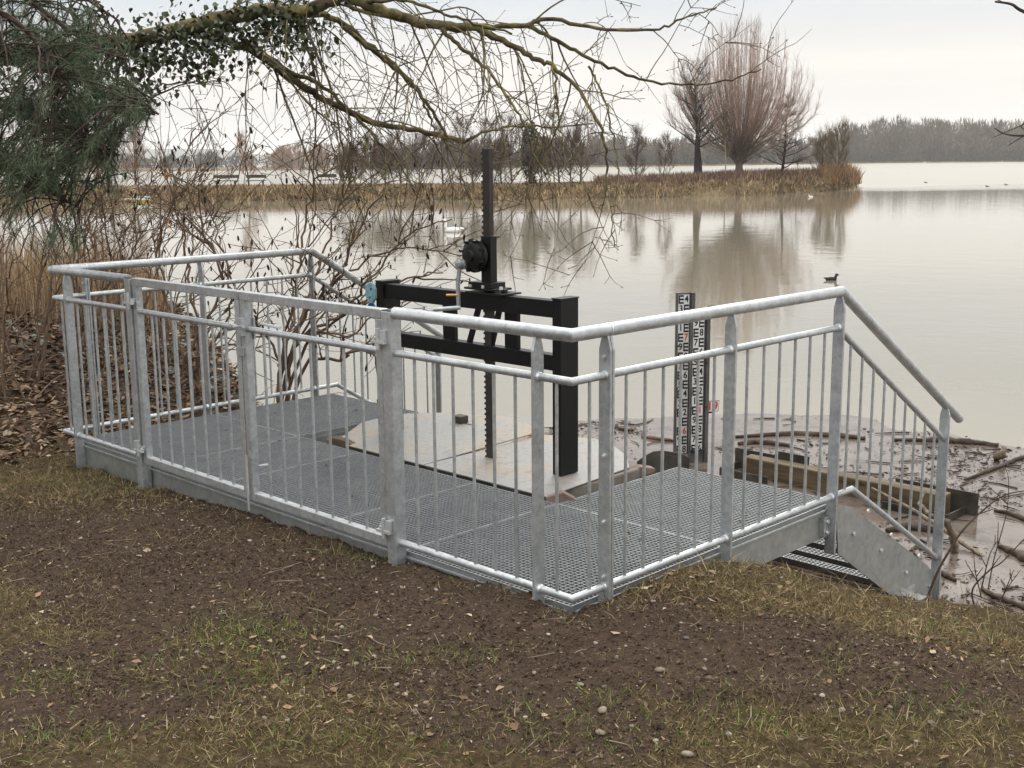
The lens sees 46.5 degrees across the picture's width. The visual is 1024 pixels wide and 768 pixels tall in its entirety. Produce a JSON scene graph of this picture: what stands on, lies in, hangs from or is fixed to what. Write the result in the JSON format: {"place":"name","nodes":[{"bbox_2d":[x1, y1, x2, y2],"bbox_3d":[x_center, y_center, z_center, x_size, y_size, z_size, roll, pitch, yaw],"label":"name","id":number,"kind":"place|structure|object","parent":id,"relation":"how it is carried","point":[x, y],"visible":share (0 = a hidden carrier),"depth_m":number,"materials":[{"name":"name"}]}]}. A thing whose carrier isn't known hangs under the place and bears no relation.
{"place":"outdoors","nodes":[
{"label":"outdoors","id":0,"kind":"place"},
{"bbox_2d":[11,147,369,165],"bbox_3d":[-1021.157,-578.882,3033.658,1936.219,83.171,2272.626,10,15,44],"label":"hills","id":1,"kind":"structure","parent":0,"point":[179,153],"depth_m":2835.98,"materials":[{"name":"plant"}]},
{"bbox_2d":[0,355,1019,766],"bbox_3d":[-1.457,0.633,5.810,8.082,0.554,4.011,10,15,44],"label":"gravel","id":2,"kind":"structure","parent":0,"point":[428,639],"depth_m":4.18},
{"bbox_2d":[0,297,1023,767],"bbox_3d":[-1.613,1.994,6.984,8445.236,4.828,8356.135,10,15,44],"label":"ground","id":3,"kind":"structure","parent":0,"point":[728,639],"depth_m":4.07,"materials":[{"name":"soil"}]},
{"bbox_2d":[0,87,133,400],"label":"bare shrub","id":4,"kind":"object","parent":3,"relation":"on","point":[3,369],"visible":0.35,"depth_m":8.13,"materials":[{"name":"brown plant"}]},
{"bbox_2d":[0,0,161,269],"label":"pine tree","id":5,"kind":"object","parent":3,"relation":"on","point":[62,66],"visible":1,"depth_m":6.24,"materials":[{"name":"green plant"}]},
{"bbox_2d":[0,223,165,337],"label":"reeds","id":6,"kind":"object","parent":3,"relation":"on","point":[27,285],"visible":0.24,"depth_m":10.27,"materials":[{"name":"plant"}]},
{"bbox_2d":[0,72,174,381],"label":"bare shrub","id":7,"kind":"object","parent":3,"relation":"on","point":[44,346],"visible":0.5,"depth_m":8.68,"materials":[{"name":"brown plant"}]},
{"bbox_2d":[5,88,236,336],"bbox_3d":[-3.423,-1.415,9.801,2.145,2.044,1.681,0,11,5],"label":"bare shrub","id":8,"kind":"object","parent":3,"relation":"on","point":[108,310],"visible":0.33,"depth_m":9.87,"materials":[{"name":"brown plant"}]},
{"bbox_2d":[18,66,225,368],"bbox_3d":[-3.115,-1.395,9.183,1.670,2.518,1.628,-8,13,-33],"label":"bare shrub","id":9,"kind":"object","parent":3,"relation":"on","point":[76,279],"visible":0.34,"depth_m":9.02,"materials":[{"name":"brown plant"}]},
{"bbox_2d":[0,285,263,463],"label":"leaf litter","id":10,"kind":"object","parent":3,"relation":"on","point":[60,439],"visible":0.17,"depth_m":8.64,"materials":[{"name":"plant"}]},
{"bbox_2d":[4,291,262,406],"bbox_3d":[-4.002,0.360,9.873,3.701,2.286,4.208,10,15,44],"label":"ground ivy","id":11,"kind":"object","parent":3,"relation":"on","point":[33,336],"visible":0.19,"depth_m":9.40,"materials":[{"name":"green plant"}]},
{"bbox_2d":[51,24,261,363],"bbox_3d":[-2.884,-1.423,9.137,1.118,2.557,2.368,10,15,44],"label":"bare shrub","id":12,"kind":"object","parent":3,"relation":"on","point":[111,257],"visible":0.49,"depth_m":9.12,"materials":[{"name":"brown plant"}]},
{"bbox_2d":[0,259,350,440],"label":"bramble stems","id":13,"kind":"object","parent":3,"relation":"on","point":[60,355],"visible":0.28,"depth_m":8.97,"materials":[{"name":"brown plant"}]},
{"bbox_2d":[91,52,292,364],"bbox_3d":[-2.716,-1.450,9.620,1.907,2.469,1.418,2,11,13],"label":"bare shrub","id":14,"kind":"object","parent":3,"relation":"on","point":[175,254],"visible":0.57,"depth_m":9.48,"materials":[{"name":"brown plant"}]},
{"bbox_2d":[132,102,339,394],"bbox_3d":[-1.998,-0.975,8.689,1.801,2.150,1.159,10,15,44],"label":"alder shrub","id":15,"kind":"object","parent":3,"relation":"on","point":[195,370],"visible":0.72,"depth_m":8.73,"materials":[{"name":"brown plant"}]},
{"bbox_2d":[120,114,494,402],"bbox_3d":[-1.414,-0.555,8.944,2.898,2.914,1.635,-1,11,-1],"label":"alder shrub","id":16,"kind":"object","parent":3,"relation":"on","point":[320,333],"visible":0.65,"depth_m":8.79,"materials":[{"name":"brown plant"}]},
{"bbox_2d":[58,454,721,615],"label":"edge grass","id":17,"kind":"structure","parent":3,"relation":"on","point":[388,561],"depth_m":5.07,"materials":[{"name":"plant"}]},
{"bbox_2d":[0,0,802,296],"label":"overhanging tree","id":18,"kind":"object","parent":3,"relation":"on","point":[377,8],"visible":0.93,"depth_m":8.09,"materials":[{"name":"brown plant"}]},
{"bbox_2d":[0,0,358,118],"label":"ivy","id":19,"kind":"object","parent":18,"relation":"attached to","point":[150,61],"visible":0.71,"depth_m":7.98,"materials":[{"name":"green plant"}]},
{"bbox_2d":[74,393,826,613],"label":"platform","id":20,"kind":"structure","parent":3,"relation":"on","point":[773,541],"depth_m":5.90,"materials":[{"name":"metal"}]},
{"bbox_2d":[47,247,442,488],"bbox_3d":[-1.278,0.059,8.174,1.021,1.916,3.313,10,15,44],"label":"railing","id":21,"kind":"object","parent":20,"relation":"attached to","point":[85,272],"visible":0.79,"depth_m":7.45,"materials":[{"name":"metal"}]},
{"bbox_2d":[123,277,246,497],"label":"gate","id":22,"kind":"structure","parent":21,"relation":"attached to","point":[140,312],"depth_m":6.28,"materials":[{"name":"metal"}]},
{"bbox_2d":[332,436,355,446],"bbox_3d":[-0.930,0.314,6.550,0.118,0.089,0.205,-1,11,0],"label":"plank","id":23,"kind":"object","parent":20,"relation":"on","point":[338,440],"visible":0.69,"depth_m":6.45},
{"bbox_2d":[545,489,576,502],"bbox_3d":[0.247,0.578,6.040,0.154,0.102,0.189,-1,11,0],"label":"plank","id":24,"kind":"object","parent":20,"relation":"on","point":[564,496],"visible":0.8,"depth_m":5.95,"materials":[{"name":"wood"}]},
{"bbox_2d":[381,286,963,604],"bbox_3d":[1.005,0.455,5.948,1.078,1.916,3.313,10,15,44],"label":"railing","id":25,"kind":"object","parent":20,"relation":"attached to","point":[393,355],"visible":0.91,"depth_m":4.99,"materials":[{"name":"metal"}]},
{"bbox_2d":[230,291,391,545],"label":"gate","id":26,"kind":"structure","parent":25,"relation":"attached to","point":[247,330],"depth_m":5.51,"materials":[{"name":"metal"}]},
{"bbox_2d":[674,470,941,599],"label":"stairs","id":27,"kind":"structure","parent":20,"relation":"attached to","point":[867,549],"depth_m":6.36,"materials":[{"name":"metal"}]},
{"bbox_2d":[0,350,958,767],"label":"dead twigs","id":28,"kind":"object","parent":3,"relation":"on","point":[372,638],"visible":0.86,"depth_m":4.44,"materials":[{"name":"wood"}]},
{"bbox_2d":[326,435,639,500],"bbox_3d":[-0.176,1.546,7.224,1.880,2.344,0.850,10,15,44],"label":"concrete sluice","id":29,"kind":"object","parent":3,"relation":"on","point":[633,473],"visible":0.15,"depth_m":6.47,"materials":[{"name":"concrete"}]},
{"bbox_2d":[343,412,530,465],"bbox_3d":[-0.482,0.295,7.440,1.098,0.032,1.155,10,15,44],"label":"cover plate","id":30,"kind":"object","parent":29,"relation":"on","point":[504,430],"visible":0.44,"depth_m":7.33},
{"bbox_2d":[455,414,475,425],"bbox_3d":[-0.297,0.237,7.604,0.180,0.062,0.070,10,15,44],"label":"mooring bracket","id":31,"kind":"object","parent":30,"relation":"on","point":[461,419],"visible":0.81,"depth_m":7.61,"materials":[{"name":"metal"}]},
{"bbox_2d":[365,149,578,475],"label":"sluice gate","id":32,"kind":"structure","parent":29,"relation":"on","point":[488,294],"depth_m":6.56,"materials":[{"name":"metal"}]},
{"bbox_2d":[424,435,628,497],"bbox_3d":[0.236,0.432,6.742,0.960,0.007,1.155,10,15,44],"label":"cover plate","id":33,"kind":"object","parent":29,"relation":"on","point":[504,466],"visible":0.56,"depth_m":6.61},
{"bbox_2d":[630,464,654,477],"bbox_3d":[0.701,0.510,6.860,0.223,0.118,0.230,-1,11,0],"label":"plank","id":34,"kind":"object","parent":29,"relation":"on","point":[650,470],"visible":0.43,"depth_m":6.75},
{"bbox_2d":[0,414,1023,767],"bbox_3d":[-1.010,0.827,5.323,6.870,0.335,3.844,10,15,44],"label":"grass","id":35,"kind":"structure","parent":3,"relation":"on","point":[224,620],"depth_m":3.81,"materials":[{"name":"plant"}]},
{"bbox_2d":[0,378,1023,767],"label":"fallen leaves","id":36,"kind":"object","parent":3,"relation":"on","point":[512,726],"visible":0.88,"depth_m":4.18,"materials":[{"name":"plant"}]},
{"bbox_2d":[0,337,1023,767],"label":"plant chips","id":37,"kind":"object","parent":3,"relation":"on","point":[422,637],"visible":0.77,"depth_m":4.21,"materials":[{"name":"plant"}]},
{"bbox_2d":[637,450,688,478],"bbox_3d":[0.909,0.488,7.161,0.314,0.178,0.069,-1,11,0],"label":"steel apron","id":38,"kind":"object","parent":3,"relation":"on","point":[653,459],"visible":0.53,"depth_m":7.14,"materials":[{"name":"metal"}]},
{"bbox_2d":[686,539,1023,632],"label":"bank grass","id":39,"kind":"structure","parent":3,"relation":"on","point":[889,595],"depth_m":4.86,"materials":[{"name":"plant"}]},
{"bbox_2d":[925,490,1023,600],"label":"bare sapling","id":40,"kind":"object","parent":3,"relation":"on","point":[948,552],"visible":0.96,"depth_m":5.90,"materials":[{"name":"brown plant"}]},
{"bbox_2d":[965,465,1023,613],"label":"bare sapling","id":41,"kind":"object","parent":3,"relation":"on","point":[985,572],"visible":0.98,"depth_m":6.00,"materials":[{"name":"brown plant"}]},
{"bbox_2d":[0,160,1023,447],"bbox_3d":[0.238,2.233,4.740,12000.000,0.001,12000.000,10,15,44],"label":"water","id":42,"kind":"structure","parent":0,"point":[930,276],"depth_m":32.91,"materials":[{"name":"liquid"}]},
{"bbox_2d":[0,179,855,204],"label":"peninsula","id":43,"kind":"object","parent":42,"relation":"in","point":[731,189],"visible":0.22,"depth_m":100.27},
{"bbox_2d":[84,94,135,185],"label":"bare tree","id":44,"kind":"object","parent":43,"relation":"on","point":[126,138],"visible":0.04,"depth_m":109.08,"materials":[{"name":"brown plant"}]},
{"bbox_2d":[115,121,157,186],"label":"bare tree","id":45,"kind":"object","parent":43,"relation":"on","point":[134,157],"visible":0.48,"depth_m":112.42,"materials":[{"name":"brown plant"}]},
{"bbox_2d":[234,128,259,179],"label":"bare tree","id":46,"kind":"object","parent":43,"relation":"on","point":[243,143],"visible":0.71,"depth_m":109.51,"materials":[{"name":"brown plant"}]},
{"bbox_2d":[245,175,265,186],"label":"bench","id":47,"kind":"object","parent":43,"relation":"on","point":[255,176],"visible":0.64,"depth_m":107.53,"materials":[{"name":"metal"}]},
{"bbox_2d":[65,181,546,189],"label":"bank brambles","id":48,"kind":"object","parent":43,"relation":"on","point":[292,185],"visible":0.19,"depth_m":106.65,"materials":[{"name":"plant"}]},
{"bbox_2d":[323,138,367,183],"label":"bare bush","id":49,"kind":"object","parent":43,"relation":"on","point":[341,150],"visible":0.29,"depth_m":109.95,"materials":[{"name":"brown plant"}]},
{"bbox_2d":[347,131,390,183],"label":"bare bush","id":50,"kind":"object","parent":43,"relation":"on","point":[369,158],"visible":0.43,"depth_m":107.98,"materials":[{"name":"brown plant"}]},
{"bbox_2d":[367,141,403,183],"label":"bare bush","id":51,"kind":"object","parent":43,"relation":"on","point":[388,154],"visible":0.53,"depth_m":103.85,"materials":[{"name":"brown plant"}]},
{"bbox_2d":[382,129,415,182],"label":"bare tree","id":52,"kind":"object","parent":43,"relation":"on","point":[401,151],"visible":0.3,"depth_m":109.73,"materials":[{"name":"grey plant"}]},
{"bbox_2d":[390,132,446,184],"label":"bare bush","id":53,"kind":"object","parent":43,"relation":"on","point":[420,139],"visible":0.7,"depth_m":105.31,"materials":[{"name":"brown plant"}]},
{"bbox_2d":[0,174,856,205],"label":"bank tussocks","id":54,"kind":"object","parent":43,"relation":"on","point":[256,193],"visible":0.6,"depth_m":99.55,"materials":[{"name":"plant"}]},
{"bbox_2d":[426,116,458,183],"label":"bare tree","id":55,"kind":"object","parent":43,"relation":"on","point":[444,151],"visible":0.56,"depth_m":107.28,"materials":[{"name":"grey plant"}]},
{"bbox_2d":[442,112,480,181],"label":"bare tree","id":56,"kind":"object","parent":43,"relation":"on","point":[461,124],"visible":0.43,"depth_m":110.60,"materials":[{"name":"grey plant"}]},
{"bbox_2d":[445,140,482,187],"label":"bare bush","id":57,"kind":"object","parent":43,"relation":"on","point":[472,152],"visible":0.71,"depth_m":102.25,"materials":[{"name":"brown plant"}]},
{"bbox_2d":[462,114,515,179],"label":"bare tree","id":58,"kind":"object","parent":43,"relation":"on","point":[488,137],"visible":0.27,"depth_m":104.94,"materials":[{"name":"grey plant"}]},
{"bbox_2d":[479,131,529,184],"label":"bare bush","id":59,"kind":"object","parent":43,"relation":"on","point":[507,158],"visible":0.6,"depth_m":102.47,"materials":[{"name":"brown plant"}]},
{"bbox_2d":[480,109,530,182],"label":"bare tree","id":60,"kind":"object","parent":43,"relation":"on","point":[511,135],"visible":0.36,"depth_m":108.47,"materials":[{"name":"grey plant"}]},
{"bbox_2d":[510,109,548,183],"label":"ivy clad tree","id":61,"kind":"object","parent":43,"relation":"on","point":[524,135],"visible":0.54,"depth_m":103.16,"materials":[{"name":"green plant"}]},
{"bbox_2d":[521,135,567,184],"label":"bare bush","id":62,"kind":"object","parent":43,"relation":"on","point":[533,148],"visible":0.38,"depth_m":102.26,"materials":[{"name":"brown plant"}]},
{"bbox_2d":[538,105,582,182],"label":"bare tree","id":63,"kind":"object","parent":43,"relation":"on","point":[553,132],"visible":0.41,"depth_m":105.94,"materials":[{"name":"grey plant"}]},
{"bbox_2d":[547,122,599,182],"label":"bare bush","id":64,"kind":"object","parent":43,"relation":"on","point":[577,136],"visible":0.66,"depth_m":106.11,"materials":[{"name":"brown plant"}]},
{"bbox_2d":[544,181,624,185],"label":"bank lawn","id":65,"kind":"structure","parent":43,"relation":"on","point":[566,182],"depth_m":105.13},
{"bbox_2d":[566,106,604,180],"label":"bare tree","id":66,"kind":"object","parent":43,"relation":"on","point":[591,162],"visible":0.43,"depth_m":110.36,"materials":[{"name":"grey plant"}]},
{"bbox_2d":[618,120,652,174],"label":"bare tree","id":67,"kind":"object","parent":43,"relation":"on","point":[639,142],"visible":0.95,"depth_m":113.87,"materials":[{"name":"grey plant"}]},
{"bbox_2d":[653,130,676,176],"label":"bare tree","id":68,"kind":"object","parent":43,"relation":"on","point":[668,144],"visible":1,"depth_m":104.34,"materials":[{"name":"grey plant"}]},
{"bbox_2d":[675,76,721,174],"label":"dark tree","id":69,"kind":"object","parent":43,"relation":"on","point":[700,164],"visible":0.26,"depth_m":110.04,"materials":[{"name":"brown plant"}]},
{"bbox_2d":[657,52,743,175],"bbox_3d":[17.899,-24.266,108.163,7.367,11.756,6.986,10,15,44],"label":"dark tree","id":70,"kind":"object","parent":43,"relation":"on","point":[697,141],"visible":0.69,"depth_m":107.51,"materials":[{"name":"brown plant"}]},
{"bbox_2d":[590,166,855,187],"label":"bank brambles","id":71,"kind":"object","parent":43,"relation":"on","point":[708,175],"visible":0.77,"depth_m":106.28,"materials":[{"name":"plant"}]},
{"bbox_2d":[714,111,733,173],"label":"birch","id":72,"kind":"object","parent":43,"relation":"on","point":[724,129],"visible":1,"depth_m":106.31,"materials":[{"name":"brown plant"}]},
{"bbox_2d":[660,11,821,173],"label":"willow","id":73,"kind":"object","parent":43,"relation":"on","point":[752,122],"visible":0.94,"depth_m":107.34,"materials":[{"name":"brown plant"}]},
{"bbox_2d":[749,91,818,170],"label":"alder","id":74,"kind":"object","parent":43,"relation":"on","point":[784,151],"visible":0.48,"depth_m":112.70,"materials":[{"name":"brown plant"}]},
{"bbox_2d":[800,122,840,169],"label":"sapling tree","id":75,"kind":"object","parent":43,"relation":"on","point":[820,140],"visible":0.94,"depth_m":115.29,"materials":[{"name":"brown plant"}]},
{"bbox_2d":[822,116,854,168],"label":"sapling tree","id":76,"kind":"object","parent":43,"relation":"on","point":[843,142],"visible":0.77,"depth_m":117.12,"materials":[{"name":"brown plant"}]},
{"bbox_2d":[441,219,463,231],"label":"swan","id":77,"kind":"object","parent":42,"relation":"on","point":[451,229],"visible":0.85,"depth_m":52.51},
{"bbox_2d":[641,435,672,441],"bbox_3d":[1.655,0.612,13.223,0.504,0.054,0.063,6,13,32],"label":"floating branch","id":78,"kind":"object","parent":42,"relation":"on","point":[657,438],"visible":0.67,"depth_m":13.22,"materials":[{"name":"brown wood"}]},
{"bbox_2d":[673,292,694,452],"bbox_3d":[1.808,0.190,12.548,0.200,2.312,0.075,-3,11,-14],"label":"water gauge","id":79,"kind":"object","parent":42,"relation":"in","point":[684,301],"visible":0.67,"depth_m":12.48,"materials":[{"name":"metal"}]},
{"bbox_2d":[688,305,713,462],"bbox_3d":[1.932,0.308,12.175,0.260,2.215,0.094,-3,11,-14],"label":"water gauge","id":80,"kind":"object","parent":42,"relation":"in","point":[699,336],"visible":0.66,"depth_m":12.11,"materials":[{"name":"metal"}]},
{"bbox_2d":[709,400,718,412],"bbox_3d":[2.047,0.232,12.188,0.155,0.134,0.042,-3,11,-14],"label":"level sign","id":81,"kind":"object","parent":80,"relation":"attached to","point":[716,405],"visible":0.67,"depth_m":12.17,"materials":[{"name":"white plastic"}]},
{"bbox_2d":[737,439,789,446],"bbox_3d":[2.742,0.649,12.986,0.559,0.089,0.167,1,11,11],"label":"floating log","id":82,"kind":"object","parent":42,"relation":"on","point":[757,441],"visible":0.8,"depth_m":12.96,"materials":[{"name":"brown wood"}]},
{"bbox_2d":[509,413,1023,613],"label":"floating silt","id":83,"kind":"object","parent":42,"relation":"on","point":[980,532],"visible":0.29,"depth_m":11.81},
{"bbox_2d":[529,415,1023,609],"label":"floating debris","id":84,"kind":"object","parent":83,"relation":"on","point":[942,583],"depth_m":11.76,"materials":[{"name":"wood"}]},
{"bbox_2d":[993,446,1006,460],"bbox_3d":[4.973,0.726,12.135,0.156,0.194,0.123,10,15,44],"label":"driftwood","id":85,"kind":"object","parent":83,"relation":"in","point":[999,455],"visible":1,"depth_m":12.09,"materials":[{"name":"wood"}]},
{"bbox_2d":[735,431,865,439],"bbox_3d":[3.210,0.578,13.323,1.429,0.102,0.256,1,11,6],"label":"floating log","id":86,"kind":"object","parent":42,"relation":"on","point":[811,433],"visible":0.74,"depth_m":13.32,"materials":[{"name":"brown wood"}]},
{"bbox_2d":[814,157,864,189],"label":"reeds","id":87,"kind":"object","parent":42,"relation":"in","point":[848,168],"visible":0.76,"depth_m":116.30,"materials":[{"name":"plant"}]},
{"bbox_2d":[719,447,978,520],"bbox_3d":[3.024,1.042,11.067,2.500,0.560,0.352,10,15,44],"label":"timber boom","id":88,"kind":"object","parent":42,"relation":"on","point":[959,503],"visible":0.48,"depth_m":10.91,"materials":[{"name":"wood"}]},
{"bbox_2d":[885,519,932,532],"bbox_3d":[3.325,1.218,9.902,0.328,0.124,0.321,10,15,44],"label":"floating log","id":89,"kind":"object","parent":42,"relation":"on","point":[914,526],"visible":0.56,"depth_m":9.91,"materials":[{"name":"brown wood"}]},
{"bbox_2d":[871,487,983,556],"bbox_3d":[3.436,1.143,9.969,0.055,0.186,1.511,-4,11,-17],"label":"driftwood","id":90,"kind":"object","parent":42,"relation":"in","point":[959,540],"visible":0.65,"depth_m":9.90,"materials":[{"name":"wood"}]},
{"bbox_2d":[917,491,958,552],"bbox_3d":[3.327,1.099,9.343,0.366,0.505,0.225,-5,11,-23],"label":"driftwood","id":91,"kind":"object","parent":42,"relation":"in","point":[952,533],"visible":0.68,"depth_m":9.29,"materials":[{"name":"wood"}]},
{"bbox_2d":[894,436,998,446],"bbox_3d":[4.721,0.623,12.992,1.096,0.103,0.152,3,11,17],"label":"floating log","id":92,"kind":"object","parent":42,"relation":"on","point":[965,441],"visible":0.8,"depth_m":12.92,"materials":[{"name":"brown wood"}]},
{"bbox_2d":[941,570,956,581],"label":"floating branch","id":93,"kind":"object","parent":42,"relation":"on","point":[947,575],"visible":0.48,"depth_m":8.79,"materials":[{"name":"brown wood"}]},
{"bbox_2d":[980,587,1023,609],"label":"floating log","id":94,"kind":"object","parent":42,"relation":"on","point":[1005,599],"visible":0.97,"depth_m":8.32,"materials":[{"name":"brown wood"}]},
{"bbox_2d":[994,509,1023,520],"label":"floating log","id":95,"kind":"object","parent":42,"relation":"on","point":[1014,514],"visible":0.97,"depth_m":10.31,"materials":[{"name":"brown wood"}]},
{"bbox_2d":[998,544,1023,561],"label":"floating log","id":96,"kind":"object","parent":42,"relation":"on","point":[1018,554],"visible":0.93,"depth_m":9.29,"materials":[{"name":"brown wood"}]},
{"bbox_2d":[0,336,1023,767],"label":"dry grass","id":97,"kind":"structure","parent":0,"point":[698,588],"depth_m":3.93,"materials":[{"name":"plant"}]},
{"bbox_2d":[0,0,1023,160],"label":"sky","id":98,"kind":"structure","parent":0,"point":[951,60],"materials":[{"name":"white"}]},
{"bbox_2d":[21,160,1023,171],"bbox_3d":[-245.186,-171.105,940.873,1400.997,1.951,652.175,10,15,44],"label":"shore","id":99,"kind":"structure","parent":0,"point":[248,169],"depth_m":552.49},
{"bbox_2d":[7,150,258,168],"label":"woods","id":100,"kind":"object","parent":99,"relation":"on","point":[220,164],"visible":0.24,"depth_m":665.04,"materials":[{"name":"brown plant"}]},
{"bbox_2d":[261,142,366,168],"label":"thicket","id":101,"kind":"object","parent":99,"relation":"on","point":[289,153],"visible":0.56,"depth_m":520.63,"materials":[{"name":"brown plant"}]},
{"bbox_2d":[371,131,603,167],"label":"woods","id":102,"kind":"object","parent":99,"relation":"on","point":[513,150],"visible":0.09,"depth_m":532.96,"materials":[{"name":"grey plant"}]},
{"bbox_2d":[362,147,1023,167],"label":"scrub","id":103,"kind":"object","parent":99,"relation":"on","point":[934,155],"visible":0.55,"depth_m":636.35,"materials":[{"name":"brown plant"}]},
{"bbox_2d":[586,131,861,164],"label":"bushes","id":104,"kind":"object","parent":99,"relation":"on","point":[689,148],"visible":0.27,"depth_m":557.79,"materials":[{"name":"brown plant"}]},
{"bbox_2d":[838,114,1023,161],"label":"woods","id":105,"kind":"object","parent":99,"relation":"on","point":[927,134],"visible":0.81,"depth_m":662.44,"materials":[{"name":"grey plant"}]},
{"bbox_2d":[993,123,1023,145],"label":"overhanging branch","id":106,"kind":"object","parent":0,"point":[1005,133],"visible":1,"depth_m":6.20,"materials":[{"name":"brown plant"}]},
{"bbox_2d":[995,0,1023,13],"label":"overhanging branch","id":107,"kind":"object","parent":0,"point":[1016,7],"visible":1,"depth_m":6.00,"materials":[{"name":"brown plant"}]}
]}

